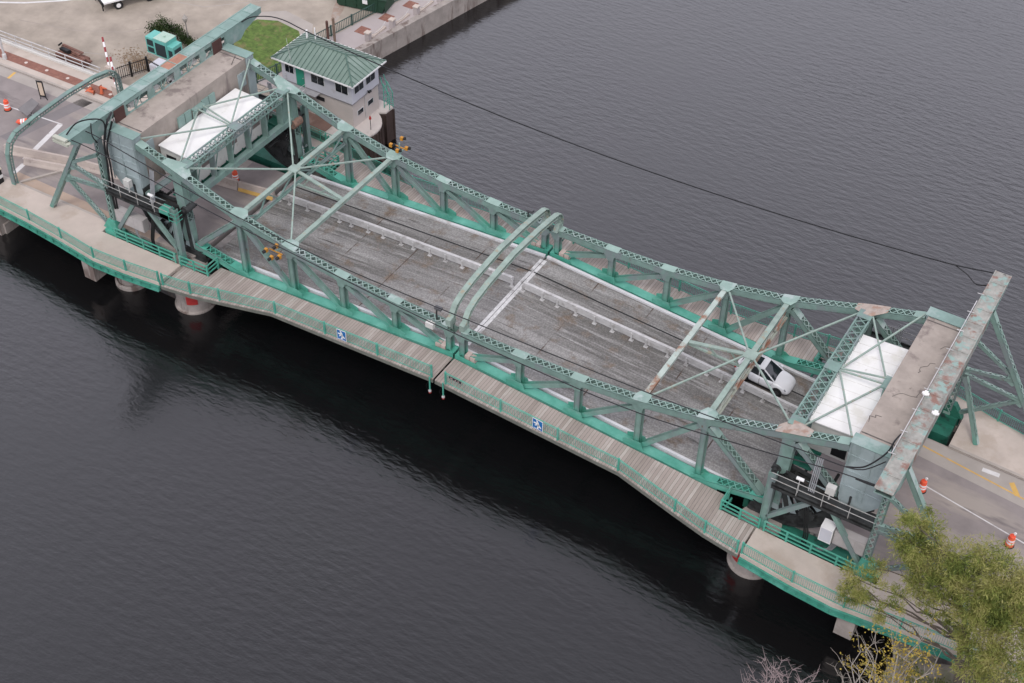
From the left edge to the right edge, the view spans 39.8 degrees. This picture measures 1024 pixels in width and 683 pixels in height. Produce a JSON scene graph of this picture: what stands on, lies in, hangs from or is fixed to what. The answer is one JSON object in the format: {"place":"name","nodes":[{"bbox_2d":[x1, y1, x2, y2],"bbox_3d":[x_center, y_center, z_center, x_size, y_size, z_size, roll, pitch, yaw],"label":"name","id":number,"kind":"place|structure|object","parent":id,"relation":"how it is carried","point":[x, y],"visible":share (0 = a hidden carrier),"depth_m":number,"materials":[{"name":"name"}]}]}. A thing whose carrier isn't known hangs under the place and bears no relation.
{"place":"outdoors","nodes":[
{"label":"outdoors","id":0,"kind":"place"},
{"bbox_2d":[0,177,180,285],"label":"sidewalk","id":1,"kind":"structure","parent":0,"point":[85,228],"depth_m":115.28,"materials":[{"name":"concrete"}]},
{"bbox_2d":[0,196,160,286],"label":"walkway railing","id":2,"kind":"object","parent":1,"relation":"on","point":[59,230],"visible":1,"depth_m":113.18,"materials":[{"name":"metal"}]},
{"bbox_2d":[0,65,291,258],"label":"approach road","id":3,"kind":"structure","parent":0,"point":[16,95],"depth_m":121.33,"materials":[{"name":"asphalt"}]},
{"bbox_2d":[3,99,11,111],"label":"traffic barrel","id":4,"kind":"object","parent":3,"relation":"on","point":[7,107],"visible":1,"depth_m":128.25,"materials":[{"name":"plastic"}]},
{"bbox_2d":[18,98,38,115],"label":"toppled sign","id":5,"kind":"object","parent":3,"relation":"on","point":[28,107],"visible":0.88,"depth_m":127.72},
{"bbox_2d":[4,144,68,163],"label":"jersey barrier","id":6,"kind":"object","parent":3,"relation":"on","point":[19,151],"visible":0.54,"depth_m":122.65,"materials":[{"name":"concrete"}]},
{"bbox_2d":[19,170,61,182],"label":"road marking","id":7,"kind":"structure","parent":3,"relation":"on","point":[40,176],"depth_m":120.95,"materials":[{"name":"paint"}]},
{"bbox_2d":[35,80,47,99],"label":"road sign","id":8,"kind":"object","parent":3,"relation":"on","point":[40,87],"visible":1,"depth_m":129.32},
{"bbox_2d":[23,157,65,171],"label":"jersey barrier","id":9,"kind":"object","parent":3,"relation":"on","point":[42,164],"visible":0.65,"depth_m":121.83,"materials":[{"name":"concrete"}]},
{"bbox_2d":[0,100,91,140],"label":"road patch","id":10,"kind":"object","parent":3,"relation":"on","point":[58,114],"visible":0.75,"depth_m":127.63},
{"bbox_2d":[33,124,61,149],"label":"road marking","id":11,"kind":"object","parent":3,"relation":"on","point":[47,136],"visible":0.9,"depth_m":125.48,"materials":[{"name":"paint"}]},
{"bbox_2d":[0,63,104,103],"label":"kerb","id":12,"kind":"structure","parent":3,"relation":"on","point":[50,83],"depth_m":131.85,"materials":[{"name":"concrete"}]},
{"bbox_2d":[3,175,101,218],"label":"kerb","id":13,"kind":"structure","parent":3,"relation":"on","point":[60,200],"depth_m":118.48,"materials":[{"name":"concrete"}]},
{"bbox_2d":[5,70,123,184],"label":"arch gate","id":14,"kind":"structure","parent":3,"relation":"on","point":[37,114],"depth_m":120.07,"materials":[{"name":"metal"}]},
{"bbox_2d":[14,172,160,239],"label":"road gutter","id":15,"kind":"object","parent":3,"relation":"on","point":[50,190],"visible":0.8,"depth_m":118.81,"materials":[{"name":"concrete"}]},
{"bbox_2d":[75,158,118,179],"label":"jersey barrier","id":16,"kind":"object","parent":3,"relation":"on","point":[91,167],"visible":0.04,"depth_m":121.28,"materials":[{"name":"concrete"}]},
{"bbox_2d":[0,66,252,167],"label":"road gutter","id":17,"kind":"object","parent":3,"relation":"on","point":[31,82],"visible":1,"depth_m":131.03,"materials":[{"name":"concrete"}]},
{"bbox_2d":[216,177,238,190],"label":"jersey barrier","id":18,"kind":"object","parent":3,"relation":"on","point":[228,182],"visible":0.5,"depth_m":119.36,"materials":[{"name":"concrete"}]},
{"bbox_2d":[238,181,275,200],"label":"jersey barrier","id":19,"kind":"object","parent":3,"relation":"on","point":[250,189],"visible":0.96,"depth_m":118.62,"materials":[{"name":"concrete"}]},
{"bbox_2d":[0,38,322,152],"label":"sidewalk","id":20,"kind":"structure","parent":0,"point":[106,82],"depth_m":132.96,"materials":[{"name":"concrete"}]},
{"bbox_2d":[0,30,100,77],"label":"pipe railing","id":21,"kind":"object","parent":20,"relation":"on","point":[57,60],"visible":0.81,"depth_m":134.49,"materials":[{"name":"metal"}]},
{"bbox_2d":[0,49,113,98],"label":"brick paving strip","id":22,"kind":"object","parent":20,"relation":"on","point":[51,72],"visible":0.62,"depth_m":133.06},
{"bbox_2d":[109,57,119,95],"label":"barrier gate","id":23,"kind":"structure","parent":22,"relation":"on","point":[114,89],"depth_m":129.64,"materials":[{"name":"metal"}]},
{"bbox_2d":[101,37,115,76],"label":"barrier gate","id":24,"kind":"structure","parent":20,"relation":"on","point":[108,66],"depth_m":132.02,"materials":[{"name":"metal"}]},
{"bbox_2d":[300,124,326,141],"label":"walkway railing","id":25,"kind":"object","parent":20,"relation":"on","point":[325,135],"visible":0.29,"depth_m":123.92,"materials":[{"name":"metal"}]},
{"bbox_2d":[0,0,399,95],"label":"parking lot ground","id":26,"kind":"structure","parent":0,"point":[92,18],"depth_m":142.89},
{"bbox_2d":[0,0,68,2],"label":"lot marking","id":27,"kind":"object","parent":26,"relation":"on","point":[36,1],"visible":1,"depth_m":145.22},
{"bbox_2d":[55,42,91,67],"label":"timber stack","id":28,"kind":"object","parent":26,"relation":"on","point":[69,51],"visible":0.91,"depth_m":136.36,"materials":[{"name":"brown wood"}]},
{"bbox_2d":[95,0,151,10],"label":"flatbed truck","id":29,"kind":"object","parent":26,"relation":"on","point":[117,4],"visible":1,"depth_m":143.58,"materials":[{"name":"white paint"}]},
{"bbox_2d":[105,47,164,86],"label":"leaf litter","id":30,"kind":"object","parent":26,"relation":"on","point":[133,57],"visible":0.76,"depth_m":137.69,"materials":[{"name":"plant"}]},
{"bbox_2d":[110,56,171,82],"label":"iron fence","id":31,"kind":"object","parent":26,"relation":"on","point":[146,60],"visible":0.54,"depth_m":135.04,"materials":[{"name":"metal"}]},
{"bbox_2d":[145,30,182,59],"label":"generator enclosure","id":32,"kind":"object","parent":26,"relation":"on","point":[164,45],"visible":0.87,"depth_m":136.82,"materials":[{"name":"metal"}]},
{"bbox_2d":[149,58,182,81],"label":"white box","id":33,"kind":"object","parent":26,"relation":"on","point":[158,61],"visible":0.11,"depth_m":135.06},
{"bbox_2d":[144,14,196,46],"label":"dark bush","id":34,"kind":"object","parent":26,"relation":"on","point":[160,25],"visible":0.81,"depth_m":139.59,"materials":[{"name":"green plant"}]},
{"bbox_2d":[206,11,312,57],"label":"sidewalk","id":35,"kind":"structure","parent":26,"relation":"on","point":[296,20],"depth_m":143.34,"materials":[{"name":"concrete"}]},
{"bbox_2d":[330,1,343,21],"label":"rusty wash stain","id":36,"kind":"object","parent":26,"relation":"on","point":[337,11],"visible":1,"depth_m":144.63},
{"bbox_2d":[316,0,397,37],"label":"promenade fence","id":37,"kind":"object","parent":26,"relation":"on","point":[351,23],"visible":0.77,"depth_m":142.23,"materials":[{"name":"metal"}]},
{"bbox_2d":[354,0,485,58],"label":"quay wall","id":38,"kind":"structure","parent":26,"relation":"on","point":[397,37],"depth_m":143.95,"materials":[{"name":"concrete"}]},
{"bbox_2d":[234,19,299,78],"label":"lawn","id":39,"kind":"structure","parent":0,"point":[263,41],"depth_m":140.60,"materials":[{"name":"green plant"}]},
{"bbox_2d":[260,28,386,127],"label":"operator house","id":40,"kind":"structure","parent":0,"point":[341,83],"depth_m":126.05,"materials":[{"name":"paint"}]},
{"bbox_2d":[295,68,304,86],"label":"door","id":41,"kind":"structure","parent":40,"relation":"in","point":[299,73],"depth_m":126.82,"materials":[{"name":"metal"}]},
{"bbox_2d":[310,73,324,86],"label":"window","id":42,"kind":"structure","parent":40,"relation":"in","point":[315,79],"depth_m":125.77,"materials":[{"name":"black glass"}]},
{"bbox_2d":[335,83,348,95],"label":"window","id":43,"kind":"structure","parent":40,"relation":"in","point":[342,89],"depth_m":124.80,"materials":[{"name":"black glass"}]},
{"bbox_2d":[354,80,363,94],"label":"window","id":44,"kind":"structure","parent":40,"relation":"in","point":[360,86],"depth_m":125.15,"materials":[{"name":"black glass"}]},
{"bbox_2d":[258,0,437,88],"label":"promenade pavement","id":45,"kind":"structure","parent":0,"point":[349,37],"depth_m":142.79,"materials":[{"name":"concrete"}]},
{"bbox_2d":[255,62,281,82],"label":"lawn fence","id":46,"kind":"object","parent":45,"relation":"on","point":[274,66],"visible":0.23,"depth_m":135.26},
{"bbox_2d":[337,0,393,12],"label":"dumpster","id":47,"kind":"object","parent":45,"relation":"on","point":[381,6],"visible":1,"depth_m":144.25,"materials":[{"name":"green metal"}]},
{"bbox_2d":[364,21,385,41],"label":"stone bollard","id":48,"kind":"object","parent":45,"relation":"on","point":[368,33],"visible":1,"depth_m":140.18,"materials":[{"name":"stone"}]},
{"bbox_2d":[388,8,409,27],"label":"stone bollard","id":49,"kind":"object","parent":45,"relation":"on","point":[392,22],"visible":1,"depth_m":142.01,"materials":[{"name":"stone"}]},
{"bbox_2d":[412,1,429,14],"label":"stone bollard","id":50,"kind":"object","parent":45,"relation":"on","point":[416,9],"visible":1,"depth_m":143.89,"materials":[{"name":"stone"}]},
{"bbox_2d":[0,0,1023,682],"bbox_3d":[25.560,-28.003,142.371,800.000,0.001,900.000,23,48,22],"label":"water","id":51,"kind":"structure","parent":0,"point":[218,494],"depth_m":108.13,"materials":[{"name":"black liquid"}]},
{"bbox_2d":[0,215,18,235],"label":"abutment wall","id":52,"kind":"structure","parent":51,"relation":"in","point":[7,226],"depth_m":121.09,"materials":[{"name":"concrete"}]},
{"bbox_2d":[115,277,144,291],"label":"round footing","id":53,"kind":"object","parent":51,"relation":"in","point":[124,285],"visible":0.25,"depth_m":116.21,"materials":[{"name":"concrete"}]},
{"bbox_2d":[0,147,327,314],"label":"bridge pier","id":54,"kind":"structure","parent":51,"relation":"in","point":[95,271],"depth_m":114.56,"materials":[{"name":"concrete"}]},
{"bbox_2d":[114,227,176,262],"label":"pit railing","id":55,"kind":"object","parent":54,"relation":"on","point":[144,245],"visible":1,"depth_m":112.97,"materials":[{"name":"metal"}]},
{"bbox_2d":[49,3,311,264],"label":"gantry frame","id":56,"kind":"object","parent":54,"relation":"on","point":[231,29],"visible":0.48,"depth_m":112.36,"materials":[{"name":"green paint"}]},
{"bbox_2d":[52,134,70,147],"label":"cable bracket","id":57,"kind":"object","parent":56,"relation":"attached to","point":[60,140],"visible":1,"depth_m":105.89,"materials":[{"name":"beige metal"}]},
{"bbox_2d":[66,118,105,139],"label":"cable","id":58,"kind":"object","parent":56,"relation":"hanging from","point":[73,125],"visible":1,"depth_m":106.69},
{"bbox_2d":[103,112,116,208],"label":"cable","id":59,"kind":"object","parent":56,"relation":"hanging from","point":[105,153],"visible":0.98,"depth_m":109.86,"materials":[{"name":"rubber"}]},
{"bbox_2d":[106,121,118,208],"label":"cable","id":60,"kind":"object","parent":56,"relation":"attached to","point":[108,136],"visible":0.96,"depth_m":110.13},
{"bbox_2d":[123,177,132,192],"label":"control box","id":61,"kind":"object","parent":56,"relation":"on","point":[127,183],"visible":1,"depth_m":110.81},
{"bbox_2d":[114,205,149,244],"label":"electrical cabinet","id":62,"kind":"object","parent":56,"relation":"attached to","point":[136,221],"visible":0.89,"depth_m":113.02,"materials":[{"name":"metal"}]},
{"bbox_2d":[159,204,182,224],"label":"green motor box","id":63,"kind":"object","parent":56,"relation":"attached to","point":[164,208],"visible":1,"depth_m":109.28,"materials":[{"name":"paint"}]},
{"bbox_2d":[106,43,562,382],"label":"bascule leaf","id":64,"kind":"object","parent":56,"relation":"on","point":[204,128],"visible":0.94,"depth_m":111.42,"materials":[{"name":"paint"}]},
{"bbox_2d":[262,243,282,260],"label":"signal cluster","id":65,"kind":"object","parent":64,"relation":"attached to","point":[271,257],"visible":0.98,"depth_m":105.70,"materials":[{"name":"yellow metal"}]},
{"bbox_2d":[160,273,432,377],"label":"walkway railing","id":66,"kind":"object","parent":64,"relation":"on","point":[189,284],"visible":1,"depth_m":105.94,"materials":[{"name":"metal"}]},
{"bbox_2d":[336,329,346,341],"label":"information sign","id":67,"kind":"object","parent":66,"relation":"attached to","point":[341,334],"visible":1,"depth_m":104.02,"materials":[{"name":"metal"}]},
{"bbox_2d":[278,191,513,287],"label":"median guardrail","id":68,"kind":"object","parent":64,"relation":"on","point":[412,242],"visible":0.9,"depth_m":112.74,"materials":[{"name":"metal"}]},
{"bbox_2d":[389,136,410,153],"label":"signal cluster","id":69,"kind":"object","parent":64,"relation":"attached to","point":[399,150],"visible":1,"depth_m":113.99,"materials":[{"name":"orange metal"}]},
{"bbox_2d":[327,135,554,227],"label":"walkway railing","id":70,"kind":"object","parent":64,"relation":"on","point":[341,150],"visible":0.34,"depth_m":118.79,"materials":[{"name":"metal"}]},
{"bbox_2d":[85,131,885,469],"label":"cable","id":71,"kind":"object","parent":56,"relation":"attached to","point":[487,327],"visible":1,"depth_m":95.18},
{"bbox_2d":[178,255,219,275],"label":"pit railing","id":72,"kind":"object","parent":54,"relation":"on","point":[205,266],"visible":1,"depth_m":111.21,"materials":[{"name":"metal"}]},
{"bbox_2d":[312,146,339,168],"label":"pit railing","id":73,"kind":"object","parent":54,"relation":"on","point":[336,157],"visible":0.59,"depth_m":121.45,"materials":[{"name":"metal"}]},
{"bbox_2d":[279,98,395,166],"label":"house pier","id":74,"kind":"structure","parent":51,"relation":"in","point":[382,130],"depth_m":128.31,"materials":[{"name":"concrete"}]},
{"bbox_2d":[267,107,331,149],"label":"timber platform","id":75,"kind":"structure","parent":74,"relation":"on","point":[317,122],"depth_m":127.70,"materials":[{"name":"wood"}]},
{"bbox_2d":[380,74,393,109],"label":"side ladder","id":76,"kind":"object","parent":74,"relation":"on","point":[387,92],"visible":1,"depth_m":128.82,"materials":[{"name":"metal"}]},
{"bbox_2d":[727,378,961,662],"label":"bridge pier","id":77,"kind":"structure","parent":51,"relation":"in","point":[942,432],"depth_m":92.44,"materials":[{"name":"concrete"}]},
{"bbox_2d":[719,487,760,528],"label":"pit railing","id":78,"kind":"object","parent":77,"relation":"on","point":[725,498],"visible":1,"depth_m":93.95,"materials":[{"name":"metal"}]},
{"bbox_2d":[762,520,855,573],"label":"pit railing","id":79,"kind":"object","parent":77,"relation":"on","point":[810,546],"visible":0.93,"depth_m":91.97,"materials":[{"name":"metal"}]},
{"bbox_2d":[758,270,1023,624],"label":"gantry frame","id":80,"kind":"object","parent":77,"relation":"on","point":[938,402],"visible":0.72,"depth_m":90.28,"materials":[{"name":"paint"}]},
{"bbox_2d":[71,140,875,484],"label":"cable","id":81,"kind":"object","parent":80,"relation":"attached to","point":[465,338],"visible":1,"depth_m":94.48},
{"bbox_2d":[241,16,1004,274],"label":"cable","id":82,"kind":"object","parent":80,"relation":"hanging from","point":[625,162],"visible":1,"depth_m":107.79,"materials":[{"name":"rubber"}]},
{"bbox_2d":[435,212,966,557],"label":"bascule leaf","id":83,"kind":"object","parent":80,"relation":"on","point":[859,404],"visible":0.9,"depth_m":99.15,"materials":[{"name":"paint"}]},
{"bbox_2d":[444,371,739,552],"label":"walkway railing","id":84,"kind":"object","parent":83,"relation":"on","point":[618,463],"visible":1,"depth_m":96.28,"materials":[{"name":"metal"}]},
{"bbox_2d":[532,418,542,431],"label":"information sign","id":85,"kind":"object","parent":84,"relation":"attached to","point":[537,424],"visible":1,"depth_m":97.85,"materials":[{"name":"metal"}]},
{"bbox_2d":[520,281,801,416],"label":"median guardrail","id":86,"kind":"object","parent":83,"relation":"on","point":[658,345],"visible":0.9,"depth_m":104.33,"materials":[{"name":"metal"}]},
{"bbox_2d":[572,242,849,349],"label":"walkway railing","id":87,"kind":"object","parent":83,"relation":"on","point":[829,336],"visible":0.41,"depth_m":107.35,"materials":[{"name":"metal"}]},
{"bbox_2d":[734,354,795,396],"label":"suv","id":88,"kind":"object","parent":83,"relation":"on","point":[780,380],"visible":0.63,"depth_m":102.10,"materials":[{"name":"white paint"}]},
{"bbox_2d":[818,518,836,544],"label":"electrical cabinet","id":89,"kind":"object","parent":80,"relation":"attached to","point":[827,530],"visible":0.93,"depth_m":90.85,"materials":[{"name":"metal"}]},
{"bbox_2d":[825,483,837,499],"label":"control box","id":90,"kind":"object","parent":80,"relation":"on","point":[831,489],"visible":1,"depth_m":89.01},
{"bbox_2d":[816,528,868,555],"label":"electrical cabinet","id":91,"kind":"object","parent":80,"relation":"attached to","point":[858,542],"visible":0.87,"depth_m":90.45,"materials":[{"name":"metal"}]},
{"bbox_2d":[847,433,901,467],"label":"cable","id":92,"kind":"object","parent":80,"relation":"hanging from","point":[894,441],"visible":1,"depth_m":84.97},
{"bbox_2d":[936,657,1010,682],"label":"abutment wall","id":93,"kind":"structure","parent":51,"relation":"in","point":[942,661],"depth_m":89.10,"materials":[{"name":"concrete"}]},
{"bbox_2d":[740,528,1023,682],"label":"sidewalk","id":94,"kind":"structure","parent":0,"point":[809,566],"depth_m":90.85,"materials":[{"name":"concrete"}]},
{"bbox_2d":[740,542,1013,681],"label":"walkway railing","id":95,"kind":"object","parent":94,"relation":"on","point":[794,574],"visible":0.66,"depth_m":89.51,"materials":[{"name":"metal"}]},
{"bbox_2d":[780,438,1023,628],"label":"approach road","id":96,"kind":"structure","parent":0,"point":[1002,513],"depth_m":95.51,"materials":[{"name":"asphalt"}]},
{"bbox_2d":[919,477,927,493],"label":"traffic barrel","id":97,"kind":"object","parent":96,"relation":"on","point":[923,484],"visible":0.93,"depth_m":96.04,"materials":[{"name":"plastic"}]},
{"bbox_2d":[918,439,1023,507],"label":"lane","id":98,"kind":"structure","parent":96,"relation":"on","point":[1003,480],"depth_m":98.10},
{"bbox_2d":[923,445,1023,499],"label":"road marking","id":99,"kind":"object","parent":96,"relation":"on","point":[971,471],"visible":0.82,"depth_m":98.06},
{"bbox_2d":[927,486,1023,543],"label":"road marking","id":100,"kind":"object","parent":96,"relation":"on","point":[972,513],"visible":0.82,"depth_m":95.42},
{"bbox_2d":[948,444,1023,479],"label":"kerb","id":101,"kind":"structure","parent":96,"relation":"on","point":[983,460],"depth_m":98.59,"materials":[{"name":"concrete"}]},
{"bbox_2d":[1004,532,1016,548],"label":"traffic barrel","id":102,"kind":"object","parent":96,"relation":"on","point":[1011,538],"visible":0.94,"depth_m":93.02,"materials":[{"name":"plastic"}]},
{"bbox_2d":[882,639,986,682],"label":"river bank","id":103,"kind":"structure","parent":0,"point":[946,672],"depth_m":90.05,"materials":[{"name":"soil"}]},
{"bbox_2d":[740,646,828,682],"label":"bare thicket","id":104,"kind":"object","parent":103,"relation":"on","point":[773,675],"visible":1,"depth_m":84.19,"materials":[{"name":"plant"}]},
{"bbox_2d":[827,627,881,682],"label":"bare shrub","id":105,"kind":"object","parent":103,"relation":"on","point":[842,677],"visible":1,"depth_m":86.10,"materials":[{"name":"grey plant"}]},
{"bbox_2d":[839,603,943,682],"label":"yellow shrub","id":106,"kind":"object","parent":103,"relation":"on","point":[875,677],"visible":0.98,"depth_m":84.89,"materials":[{"name":"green plant"}]},
{"bbox_2d":[834,504,1023,682],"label":"leafy tree","id":107,"kind":"object","parent":103,"relation":"on","point":[992,614],"visible":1,"depth_m":79.89,"materials":[{"name":"green plant"}]},
{"bbox_2d":[896,657,974,682],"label":"bank brush","id":108,"kind":"object","parent":103,"relation":"on","point":[919,680],"visible":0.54,"depth_m":88.39,"materials":[{"name":"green plant"}]},
{"bbox_2d":[950,393,1023,475],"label":"sidewalk","id":109,"kind":"structure","parent":0,"point":[1001,444],"depth_m":99.95,"materials":[{"name":"concrete"}]},
{"bbox_2d":[956,386,1023,434],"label":"walkway railing","id":110,"kind":"object","parent":109,"relation":"on","point":[1000,411],"visible":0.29,"depth_m":101.08,"materials":[{"name":"metal"}]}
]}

